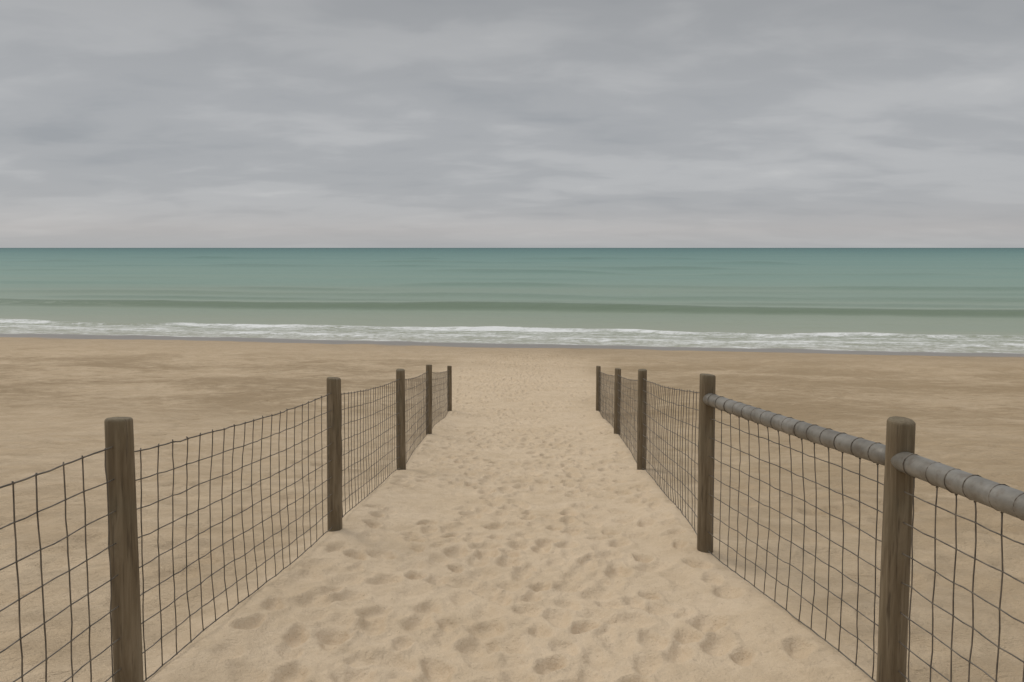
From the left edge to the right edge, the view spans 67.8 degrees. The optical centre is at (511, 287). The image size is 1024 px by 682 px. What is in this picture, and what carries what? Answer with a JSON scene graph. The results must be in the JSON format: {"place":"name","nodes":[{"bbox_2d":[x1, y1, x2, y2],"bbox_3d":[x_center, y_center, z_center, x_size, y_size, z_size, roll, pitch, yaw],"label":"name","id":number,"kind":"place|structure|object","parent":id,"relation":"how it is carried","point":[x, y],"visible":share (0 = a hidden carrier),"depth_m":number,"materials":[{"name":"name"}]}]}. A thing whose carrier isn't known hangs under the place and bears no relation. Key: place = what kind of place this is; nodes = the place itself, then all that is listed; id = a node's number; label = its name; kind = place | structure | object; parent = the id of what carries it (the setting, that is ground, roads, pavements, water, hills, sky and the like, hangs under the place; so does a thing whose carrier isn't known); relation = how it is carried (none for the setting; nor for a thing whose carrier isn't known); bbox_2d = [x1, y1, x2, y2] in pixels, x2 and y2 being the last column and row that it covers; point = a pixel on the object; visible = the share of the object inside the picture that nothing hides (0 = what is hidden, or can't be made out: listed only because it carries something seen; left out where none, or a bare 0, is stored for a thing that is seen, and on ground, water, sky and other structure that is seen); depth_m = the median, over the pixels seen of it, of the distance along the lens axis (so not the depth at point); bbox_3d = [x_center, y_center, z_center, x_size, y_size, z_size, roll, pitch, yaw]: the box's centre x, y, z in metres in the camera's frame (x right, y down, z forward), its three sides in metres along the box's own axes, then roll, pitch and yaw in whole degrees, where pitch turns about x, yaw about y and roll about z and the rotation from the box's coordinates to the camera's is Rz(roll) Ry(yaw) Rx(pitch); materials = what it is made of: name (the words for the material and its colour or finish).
{"place":"outdoors","nodes":[
{"label":"outdoors","id":0,"kind":"place"},
{"bbox_2d":[0,334,1023,681],"bbox_3d":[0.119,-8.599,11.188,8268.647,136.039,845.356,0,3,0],"label":"sand beach","id":1,"kind":"structure","parent":0,"point":[520,518],"depth_m":6.04,"materials":[{"name":"beige sand"}]},
{"bbox_2d":[0,364,451,681],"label":"wire fence","id":2,"kind":"object","parent":1,"relation":"on","point":[125,618],"visible":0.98,"depth_m":3.19,"materials":[{"name":"brown wood"}]},
{"bbox_2d":[596,366,1023,681],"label":"wire fence","id":3,"kind":"object","parent":1,"relation":"on","point":[900,460],"visible":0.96,"depth_m":3.08,"materials":[{"name":"brown wood"}]},
{"bbox_2d":[0,248,1023,353],"bbox_3d":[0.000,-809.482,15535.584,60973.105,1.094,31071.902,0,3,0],"label":"sea water","id":4,"kind":"structure","parent":0,"point":[957,300],"depth_m":80.66,"materials":[{"name":"teal liquid"}]},
{"bbox_2d":[0,0,1023,247],"label":"sky","id":5,"kind":"structure","parent":0,"point":[124,123],"materials":[{"name":"grey"}]}
]}

